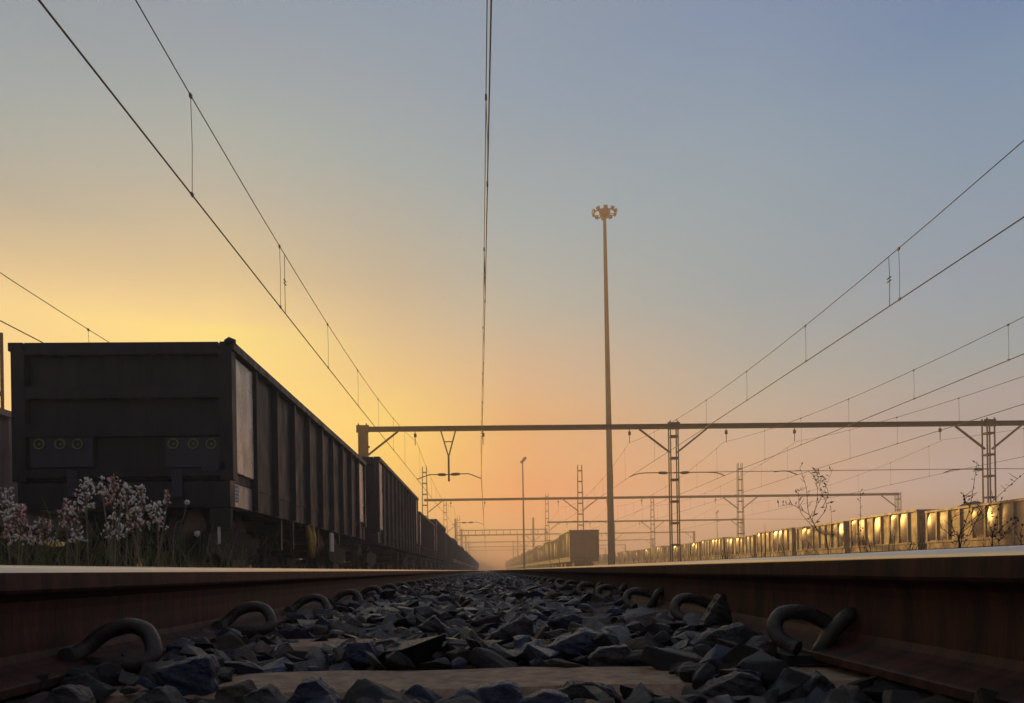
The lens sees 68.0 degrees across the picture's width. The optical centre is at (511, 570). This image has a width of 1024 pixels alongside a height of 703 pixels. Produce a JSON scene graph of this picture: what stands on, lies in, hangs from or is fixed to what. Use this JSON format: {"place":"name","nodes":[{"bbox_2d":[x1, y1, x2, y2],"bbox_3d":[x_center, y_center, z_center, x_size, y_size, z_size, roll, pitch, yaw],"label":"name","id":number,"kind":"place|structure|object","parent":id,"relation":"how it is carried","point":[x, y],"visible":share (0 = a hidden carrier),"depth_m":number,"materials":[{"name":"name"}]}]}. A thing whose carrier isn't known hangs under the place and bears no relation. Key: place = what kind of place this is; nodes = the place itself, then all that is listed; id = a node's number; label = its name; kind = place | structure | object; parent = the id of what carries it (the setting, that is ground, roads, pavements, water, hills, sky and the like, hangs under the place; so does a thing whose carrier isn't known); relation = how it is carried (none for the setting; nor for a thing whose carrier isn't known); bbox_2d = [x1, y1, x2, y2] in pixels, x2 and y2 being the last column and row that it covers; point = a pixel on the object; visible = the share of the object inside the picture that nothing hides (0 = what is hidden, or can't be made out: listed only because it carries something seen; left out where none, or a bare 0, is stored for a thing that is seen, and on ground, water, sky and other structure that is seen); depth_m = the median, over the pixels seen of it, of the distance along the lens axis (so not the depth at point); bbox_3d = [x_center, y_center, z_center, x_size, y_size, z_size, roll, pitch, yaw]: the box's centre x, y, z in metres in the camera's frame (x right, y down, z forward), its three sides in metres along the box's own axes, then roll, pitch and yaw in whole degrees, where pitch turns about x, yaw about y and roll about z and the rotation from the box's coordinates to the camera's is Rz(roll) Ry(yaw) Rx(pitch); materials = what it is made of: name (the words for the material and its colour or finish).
{"place":"outdoors","nodes":[
{"label":"outdoors","id":0,"kind":"place"},
{"bbox_2d":[45,541,349,567],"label":"ground","id":1,"kind":"structure","parent":0,"point":[64,544],"depth_m":29.82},
{"bbox_2d":[0,332,3,408],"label":"lattice mast","id":2,"kind":"object","parent":1,"relation":"on","point":[1,373],"visible":0.23,"depth_m":19.64,"materials":[{"name":"grey metal"}]},
{"bbox_2d":[121,572,785,695],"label":"ballast","id":3,"kind":"structure","parent":1,"relation":"on","point":[472,610],"depth_m":1.57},
{"bbox_2d":[327,639,377,665],"bbox_3d":[-0.251,0.132,1.223,0.083,0.041,0.070,-1,0,-2],"label":"ballast stone","id":4,"kind":"object","parent":3,"relation":"on","point":[355,654],"visible":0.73,"depth_m":1.19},
{"bbox_2d":[418,615,446,632],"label":"ballast stone","id":5,"kind":"object","parent":3,"relation":"on","point":[433,624],"visible":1,"depth_m":1.48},
{"bbox_2d":[485,614,533,640],"bbox_3d":[-0.006,0.107,1.430,0.093,0.050,0.069,-1,0,-2],"label":"ballast stone","id":6,"kind":"object","parent":3,"relation":"on","point":[521,624],"visible":0.91,"depth_m":1.40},
{"bbox_2d":[546,627,596,655],"bbox_3d":[0.105,0.121,1.295,0.098,0.048,0.078,-1,0,-2],"label":"ballast stone","id":7,"kind":"object","parent":3,"relation":"on","point":[579,640],"visible":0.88,"depth_m":1.26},
{"bbox_2d":[587,644,635,666],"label":"ballast stone","id":8,"kind":"object","parent":3,"relation":"on","point":[609,656],"visible":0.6,"depth_m":1.16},
{"bbox_2d":[699,594,731,626],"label":"ballast stone","id":9,"kind":"object","parent":3,"relation":"on","point":[717,612],"visible":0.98,"depth_m":1.52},
{"bbox_2d":[689,622,758,647],"bbox_3d":[0.348,0.117,1.273,0.124,0.058,0.081,-1,0,-2],"label":"ballast stone","id":10,"kind":"object","parent":3,"relation":"on","point":[740,632],"visible":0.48,"depth_m":1.24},
{"bbox_3d":[-0.126,0.247,2.782,2.100,0.204,0.253,-1,0,-2],"label":"sleeper","id":11,"kind":"object","parent":3,"relation":"on","visible":0},
{"bbox_2d":[328,589,362,605],"bbox_3d":[-0.619,0.116,2.829,0.131,0.093,0.072,-1,-4,4],"label":"rail clip","id":12,"kind":"object","parent":11,"relation":"on","point":[344,593],"visible":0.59,"depth_m":2.83,"materials":[{"name":"metal"}]},
{"bbox_2d":[457,515,546,545],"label":"catenary portal","id":13,"kind":"object","parent":1,"relation":"on","point":[492,530],"visible":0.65,"depth_m":141.88,"materials":[{"name":"grey metal"}]},
{"bbox_2d":[454,518,694,546],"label":"catenary portal","id":14,"kind":"object","parent":1,"relation":"on","point":[533,539],"visible":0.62,"depth_m":164.33,"materials":[{"name":"grey metal"}]},
{"bbox_2d":[444,494,743,546],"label":"catenary portal","id":15,"kind":"object","parent":1,"relation":"on","point":[557,522],"visible":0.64,"depth_m":123.63,"materials":[{"name":"grey metal"}]},
{"bbox_2d":[591,205,617,564],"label":"floodlight mast","id":16,"kind":"object","parent":1,"relation":"on","point":[604,213],"visible":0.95,"depth_m":62.13,"materials":[{"name":"grey metal"}]},
{"bbox_2d":[422,463,900,569],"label":"catenary portal","id":17,"kind":"object","parent":1,"relation":"on","point":[651,497],"visible":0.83,"depth_m":82.50,"materials":[{"name":"grey metal"}]},
{"bbox_2d":[356,417,1023,568],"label":"catenary portal","id":18,"kind":"object","parent":1,"relation":"on","point":[362,431],"visible":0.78,"depth_m":41.30,"materials":[{"name":"grey metal"}]},
{"bbox_2d":[38,0,476,557],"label":"overhead line","id":19,"kind":"object","parent":18,"relation":"hanging from","point":[103,82],"visible":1,"depth_m":10.24,"materials":[{"name":"black metal"}]},
{"bbox_2d":[481,0,491,554],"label":"overhead line","id":20,"kind":"object","parent":18,"relation":"hanging from","point":[484,279],"visible":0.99,"depth_m":10.36,"materials":[{"name":"black metal"}]},
{"bbox_2d":[515,140,1023,550],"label":"overhead line","id":21,"kind":"object","parent":18,"relation":"hanging from","point":[899,298],"visible":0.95,"depth_m":15.06,"materials":[{"name":"black metal"}]},
{"bbox_2d":[520,317,1023,552],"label":"overhead line","id":22,"kind":"object","parent":18,"relation":"hanging from","point":[1008,324],"visible":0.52,"depth_m":24.92,"materials":[{"name":"black metal"}]},
{"bbox_2d":[590,376,1023,535],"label":"overhead line","id":23,"kind":"object","parent":18,"relation":"hanging from","point":[849,458],"visible":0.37,"depth_m":34.12,"materials":[{"name":"black metal"}]},
{"bbox_2d":[599,428,1023,546],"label":"overhead line","id":24,"kind":"object","parent":18,"relation":"hanging from","point":[837,482],"visible":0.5,"depth_m":52.62,"materials":[{"name":"black metal"}]},
{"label":"ballast bed","id":25,"kind":"structure","parent":1,"relation":"on","visible":0},
{"bbox_2d":[0,485,16,564],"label":"flowering grass","id":26,"kind":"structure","parent":25,"relation":"on","point":[6,497],"depth_m":2.15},
{"bbox_2d":[3,503,36,564],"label":"flowering grass","id":27,"kind":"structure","parent":25,"relation":"on","point":[21,511],"depth_m":2.10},
{"bbox_2d":[4,534,42,564],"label":"flowering grass","id":28,"kind":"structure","parent":25,"relation":"on","point":[22,539],"depth_m":2.00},
{"bbox_2d":[28,517,58,557],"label":"flowering grass","id":29,"kind":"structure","parent":25,"relation":"on","point":[42,541],"depth_m":2.15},
{"bbox_2d":[56,497,82,565],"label":"flowering grass","id":30,"kind":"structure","parent":25,"relation":"on","point":[70,512],"depth_m":2.25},
{"bbox_2d":[70,477,94,565],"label":"flowering grass","id":31,"kind":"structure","parent":25,"relation":"on","point":[87,483],"depth_m":2.21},
{"bbox_2d":[104,473,122,565],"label":"flowering grass","id":32,"kind":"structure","parent":25,"relation":"on","point":[112,498],"depth_m":2.21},
{"bbox_2d":[100,511,127,565],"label":"flowering grass","id":33,"kind":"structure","parent":25,"relation":"on","point":[115,524],"depth_m":2.06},
{"bbox_2d":[113,482,136,565],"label":"flowering grass","id":34,"kind":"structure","parent":25,"relation":"on","point":[124,492],"depth_m":2.16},
{"bbox_2d":[125,506,149,563],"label":"flowering grass","id":35,"kind":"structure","parent":25,"relation":"on","point":[137,518],"depth_m":2.11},
{"bbox_2d":[0,496,279,567],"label":"grass","id":36,"kind":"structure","parent":25,"relation":"on","point":[37,561],"depth_m":2.21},
{"bbox_2d":[132,484,151,566],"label":"flowering grass","id":37,"kind":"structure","parent":25,"relation":"on","point":[141,497],"depth_m":2.26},
{"bbox_2d":[146,501,168,566],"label":"flowering grass","id":38,"kind":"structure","parent":25,"relation":"on","point":[157,519],"depth_m":2.17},
{"bbox_2d":[133,685,186,702],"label":"ballast stone","id":39,"kind":"object","parent":25,"relation":"on","point":[166,694],"visible":1,"depth_m":0.84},
{"bbox_2d":[89,544,367,568],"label":"grass","id":40,"kind":"structure","parent":25,"relation":"on","point":[258,561],"depth_m":3.71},
{"bbox_2d":[242,683,288,702],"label":"ballast stone","id":41,"kind":"object","parent":25,"relation":"on","point":[270,693],"visible":0.98,"depth_m":0.85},
{"bbox_2d":[286,676,342,702],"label":"ballast stone","id":42,"kind":"object","parent":25,"relation":"on","point":[308,688],"visible":0.95,"depth_m":0.86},
{"bbox_2d":[342,678,404,702],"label":"ballast stone","id":43,"kind":"object","parent":25,"relation":"on","point":[360,688],"visible":0.83,"depth_m":0.91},
{"bbox_2d":[385,650,415,669],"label":"ballast stone","id":44,"kind":"object","parent":25,"relation":"on","point":[398,660],"visible":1,"depth_m":1.13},
{"bbox_2d":[271,637,552,670],"bbox_3d":[-0.087,0.247,1.613,2.100,0.204,0.253,-1,0,-2],"label":"sleeper","id":45,"kind":"object","parent":25,"relation":"on","point":[304,645],"visible":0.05,"depth_m":1.55,"materials":[{"name":"concrete"}]},
{"bbox_2d":[404,684,442,702],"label":"ballast stone","id":46,"kind":"object","parent":25,"relation":"on","point":[425,693],"visible":0.69,"depth_m":0.91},
{"bbox_2d":[417,657,451,669],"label":"ballast stone","id":47,"kind":"object","parent":25,"relation":"on","point":[443,663],"visible":0.69,"depth_m":1.14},
{"bbox_2d":[435,687,484,702],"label":"ballast stone","id":48,"kind":"object","parent":25,"relation":"on","point":[475,694],"visible":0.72,"depth_m":0.84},
{"bbox_2d":[2,666,939,702],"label":"sleeper","id":49,"kind":"object","parent":25,"relation":"on","point":[528,681],"visible":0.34,"depth_m":1.01,"materials":[{"name":"concrete"}]},
{"bbox_2d":[82,679,116,701],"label":"ballast stone","id":50,"kind":"object","parent":49,"relation":"on","point":[101,691],"visible":0.66,"depth_m":0.91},
{"bbox_2d":[95,662,124,686],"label":"ballast stone","id":51,"kind":"object","parent":49,"relation":"on","point":[105,671],"visible":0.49,"depth_m":0.99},
{"bbox_2d":[138,660,173,685],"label":"ballast stone","id":52,"kind":"object","parent":49,"relation":"on","point":[148,669],"visible":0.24,"depth_m":1.03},
{"bbox_2d":[215,679,256,702],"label":"ballast stone","id":53,"kind":"object","parent":49,"relation":"on","point":[236,692],"visible":0.78,"depth_m":0.88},
{"bbox_2d":[224,661,263,674],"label":"ballast stone","id":54,"kind":"object","parent":49,"relation":"on","point":[241,668],"visible":0.82,"depth_m":1.10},
{"bbox_2d":[467,647,516,668],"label":"ballast stone","id":55,"kind":"object","parent":49,"relation":"on","point":[479,658],"visible":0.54,"depth_m":1.14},
{"bbox_2d":[639,645,702,670],"bbox_3d":[0.234,0.135,1.093,0.105,0.052,0.071,19,-12,-10],"label":"ballast stone","id":56,"kind":"object","parent":49,"relation":"on","point":[661,659],"visible":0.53,"depth_m":1.07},
{"bbox_2d":[692,662,715,689],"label":"ballast stone","id":57,"kind":"object","parent":49,"relation":"on","point":[703,673],"visible":0.69,"depth_m":0.94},
{"bbox_2d":[699,644,731,674],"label":"ballast stone","id":58,"kind":"object","parent":49,"relation":"on","point":[715,654],"visible":0.27,"depth_m":1.03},
{"bbox_2d":[722,642,763,662],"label":"ballast stone","id":59,"kind":"object","parent":49,"relation":"on","point":[738,652],"visible":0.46,"depth_m":1.00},
{"bbox_2d":[733,651,788,687],"bbox_3d":[0.324,0.131,0.974,0.097,0.050,0.093,19,1,-3],"label":"ballast stone","id":60,"kind":"object","parent":49,"relation":"on","point":[768,667],"visible":0.46,"depth_m":0.94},
{"bbox_2d":[749,640,776,656],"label":"ballast stone","id":61,"kind":"object","parent":49,"relation":"on","point":[769,647],"visible":0.35,"depth_m":1.12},
{"bbox_2d":[776,668,810,684],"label":"ballast stone","id":62,"kind":"object","parent":49,"relation":"on","point":[799,677],"visible":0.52,"depth_m":0.89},
{"bbox_2d":[766,604,856,667],"bbox_3d":[0.440,0.101,1.105,0.137,0.102,0.070,-1,0,-2],"label":"rail clip","id":63,"kind":"object","parent":49,"relation":"on","point":[837,625],"visible":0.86,"depth_m":1.09,"materials":[{"name":"metal"}]},
{"bbox_2d":[473,680,524,702],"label":"ballast stone","id":64,"kind":"object","parent":25,"relation":"on","point":[504,691],"visible":0.73,"depth_m":0.86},
{"bbox_2d":[510,689,571,702],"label":"ballast stone","id":65,"kind":"object","parent":25,"relation":"on","point":[547,696],"visible":1,"depth_m":0.85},
{"bbox_2d":[556,680,620,702],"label":"ballast stone","id":66,"kind":"object","parent":25,"relation":"on","point":[573,689],"visible":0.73,"depth_m":0.91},
{"bbox_2d":[623,682,653,702],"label":"ballast stone","id":67,"kind":"object","parent":25,"relation":"on","point":[640,692],"visible":0.84,"depth_m":0.85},
{"bbox_2d":[652,694,706,702],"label":"ballast stone","id":68,"kind":"object","parent":25,"relation":"on","point":[692,698],"visible":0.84,"depth_m":0.84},
{"bbox_2d":[696,671,764,697],"bbox_3d":[0.255,0.149,0.916,0.098,0.056,0.060,-1,0,-2],"label":"ballast stone","id":69,"kind":"object","parent":25,"relation":"on","point":[734,683],"visible":0.72,"depth_m":0.89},
{"bbox_2d":[765,678,801,702],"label":"ballast stone","id":70,"kind":"object","parent":25,"relation":"on","point":[788,689],"visible":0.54,"depth_m":0.88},
{"bbox_2d":[594,536,1015,564],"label":"grass","id":71,"kind":"structure","parent":25,"relation":"on","point":[792,551],"depth_m":3.37,"materials":[{"name":"green plant"}]},
{"bbox_2d":[777,462,834,553],"bbox_3d":[0.790,0.021,2.033,0.158,0.622,0.038,-1,0,-2],"label":"dry weed","id":72,"kind":"object","parent":25,"relation":"on","point":[814,513],"visible":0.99,"depth_m":2.03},
{"bbox_2d":[802,670,835,697],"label":"ballast stone","id":73,"kind":"object","parent":25,"relation":"on","point":[818,680],"visible":0.5,"depth_m":0.88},
{"bbox_2d":[821,688,874,702],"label":"ballast stone","id":74,"kind":"object","parent":25,"relation":"on","point":[841,694],"visible":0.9,"depth_m":0.83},
{"bbox_2d":[839,685,868,702],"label":"ballast stone","id":75,"kind":"object","parent":25,"relation":"on","point":[856,693],"visible":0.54,"depth_m":0.83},
{"bbox_2d":[861,679,933,699],"bbox_3d":[0.445,0.143,0.888,0.091,0.029,0.035,-1,0,19],"label":"ballast stone","id":76,"kind":"object","parent":25,"relation":"on","point":[875,690],"visible":0.6,"depth_m":0.88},
{"bbox_2d":[882,690,922,702],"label":"ballast stone","id":77,"kind":"object","parent":25,"relation":"on","point":[895,696],"visible":0.93,"depth_m":0.81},
{"bbox_2d":[904,694,972,702],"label":"ballast stone","id":78,"kind":"object","parent":25,"relation":"on","point":[940,698],"visible":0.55,"depth_m":0.78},
{"bbox_2d":[938,460,1023,547],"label":"bushy weed","id":79,"kind":"object","parent":25,"relation":"on","point":[958,535],"visible":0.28,"depth_m":1.99,"materials":[{"name":"brown plant"}]},
{"bbox_2d":[973,687,998,702],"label":"ballast stone","id":80,"kind":"object","parent":25,"relation":"on","point":[983,695],"visible":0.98,"depth_m":0.70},
{"bbox_3d":[-0.639,0.255,17.983,2.100,0.204,0.253,-1,0,-2],"label":"sleeper","id":81,"kind":"object","parent":25,"relation":"on","visible":0},
{"bbox_2d":[0,565,482,699],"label":"rail","id":82,"kind":"object","parent":81,"relation":"on","point":[47,613],"visible":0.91,"depth_m":1.23,"materials":[{"name":"metal"}]},
{"bbox_2d":[57,618,162,672],"bbox_3d":[-0.560,0.115,1.076,0.132,0.093,0.072,-1,0,-2],"label":"rail clip","id":83,"kind":"object","parent":82,"relation":"attached to","point":[146,632],"visible":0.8,"depth_m":1.07,"materials":[{"name":"metal"}]},
{"bbox_2d":[212,601,276,639],"bbox_3d":[-0.580,0.115,1.660,0.132,0.093,0.072,-3,-1,-4],"label":"rail clip","id":84,"kind":"object","parent":82,"relation":"attached to","point":[233,615],"visible":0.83,"depth_m":1.65,"materials":[{"name":"metal"}]},
{"bbox_2d":[488,545,1023,702],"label":"rail","id":85,"kind":"object","parent":81,"relation":"on","point":[948,622],"visible":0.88,"depth_m":0.95,"materials":[{"name":"metal"}]},
{"bbox_2d":[670,593,725,620],"bbox_3d":[0.420,0.101,1.690,0.137,0.102,0.070,-2,-2,-4],"label":"rail clip","id":86,"kind":"object","parent":85,"relation":"attached to","point":[677,602],"visible":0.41,"depth_m":1.69,"materials":[{"name":"metal"}]},
{"bbox_3d":[-0.107,0.247,2.197,2.100,0.204,0.253,-1,0,-2],"label":"sleeper","id":87,"kind":"object","parent":25,"relation":"on","visible":0},
{"bbox_2d":[284,594,330,612],"bbox_3d":[-0.599,0.116,2.245,0.132,0.093,0.072,-1,-4,0],"label":"rail clip","id":88,"kind":"object","parent":87,"relation":"on","point":[298,604],"visible":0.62,"depth_m":2.25,"materials":[{"name":"metal"}]},
{"bbox_2d":[622,587,663,608],"bbox_3d":[0.400,0.101,2.275,0.137,0.102,0.070,-1,-4,3],"label":"rail clip","id":89,"kind":"object","parent":87,"relation":"on","point":[654,596],"visible":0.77,"depth_m":2.26,"materials":[{"name":"metal"}]},
{"bbox_2d":[0,0,1023,570],"label":"sky","id":90,"kind":"structure","parent":0,"point":[757,160],"materials":[{"name":"blue"}]},
{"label":"rail","id":91,"kind":"object","parent":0,"visible":0},
{"bbox_2d":[8,337,366,568],"bbox_3d":[-4.894,-1.370,14.364,2.712,2.916,11.140,-1,0,-2],"label":"wagon","id":92,"kind":"object","parent":91,"relation":"on","point":[225,435],"visible":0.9,"depth_m":9.32,"materials":[{"name":"paint"}]},
{"bbox_2d":[294,456,418,569],"bbox_3d":[-5.373,-1.587,28.286,2.700,3.365,13.540,-1,0,-2],"label":"wagon","id":93,"kind":"object","parent":91,"relation":"on","point":[392,527],"visible":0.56,"depth_m":24.19,"materials":[{"name":"paint"}]},
{"bbox_2d":[411,519,445,569],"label":"wagon","id":94,"kind":"object","parent":91,"relation":"on","point":[440,552],"visible":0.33,"depth_m":51.51,"materials":[{"name":"paint"}]},
{"bbox_2d":[429,533,452,569],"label":"wagon","id":95,"kind":"object","parent":91,"relation":"on","point":[449,551],"visible":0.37,"depth_m":64.57,"materials":[{"name":"paint"}]},
{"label":"rail","id":96,"kind":"object","parent":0,"visible":0},
{"bbox_2d":[379,511,435,569],"bbox_3d":[-5.792,-1.305,40.829,2.700,2.815,11.840,-1,0,-2],"label":"wagon","id":97,"kind":"object","parent":96,"relation":"on","point":[427,539],"visible":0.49,"depth_m":39.73,"materials":[{"name":"paint"}]},
{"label":"rail","id":98,"kind":"object","parent":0,"visible":0},
{"bbox_2d":[0,408,84,565],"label":"wagon","id":99,"kind":"object","parent":98,"relation":"on","point":[5,449],"visible":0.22,"depth_m":12.41,"materials":[{"name":"brown paint"}]},
{"bbox_2d":[0,517,259,567],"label":"wagon","id":100,"kind":"object","parent":98,"relation":"on","point":[214,560],"visible":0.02,"depth_m":16.35,"materials":[{"name":"metal"}]},
{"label":"rail","id":101,"kind":"object","parent":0,"visible":0},
{"bbox_2d":[550,538,571,566],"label":"wagon","id":102,"kind":"object","parent":101,"relation":"on","point":[554,549],"visible":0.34,"depth_m":81.94,"materials":[{"name":"grey paint"}]},
{"bbox_2d":[559,530,598,566],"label":"wagon","id":103,"kind":"object","parent":101,"relation":"on","point":[578,547],"visible":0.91,"depth_m":67.36,"materials":[{"name":"grey paint"}]},
{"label":"rail","id":104,"kind":"object","parent":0,"visible":0},
{"bbox_2d":[796,521,850,555],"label":"wagon","id":105,"kind":"object","parent":104,"relation":"on","point":[840,531],"visible":0.5,"depth_m":50.66,"materials":[{"name":"brown paint"}]},
{"bbox_2d":[925,498,1023,548],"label":"wagon","id":106,"kind":"object","parent":104,"relation":"on","point":[1012,508],"visible":0.77,"depth_m":34.88,"materials":[{"name":"brown paint"}]},
{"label":"rail","id":107,"kind":"object","parent":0,"visible":0},
{"bbox_2d":[681,542,701,560],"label":"wagon","id":108,"kind":"object","parent":107,"relation":"on","point":[695,549],"visible":0.32,"depth_m":83.31,"materials":[{"name":"brown paint"}]},
{"bbox_2d":[701,537,731,559],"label":"wagon","id":109,"kind":"object","parent":107,"relation":"on","point":[716,544],"visible":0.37,"depth_m":75.09,"materials":[{"name":"brown paint"}]},
{"bbox_2d":[725,535,760,558],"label":"wagon","id":110,"kind":"object","parent":107,"relation":"on","point":[744,546],"visible":0.43,"depth_m":66.68,"materials":[{"name":"brown paint"}]},
{"bbox_2d":[756,527,805,556],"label":"wagon","id":111,"kind":"object","parent":107,"relation":"on","point":[785,538],"visible":0.38,"depth_m":58.70,"materials":[{"name":"brown paint"}]},
{"bbox_2d":[849,509,936,552],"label":"wagon","id":112,"kind":"object","parent":107,"relation":"on","point":[906,528],"visible":0.55,"depth_m":42.24,"materials":[{"name":"brown paint"}]},
{"label":"ballast stone","id":113,"kind":"object","parent":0,"visible":0},
{"bbox_2d":[39,684,95,702],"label":"ballast stone","id":114,"kind":"object","parent":113,"relation":"on","point":[70,693],"visible":1,"depth_m":0.83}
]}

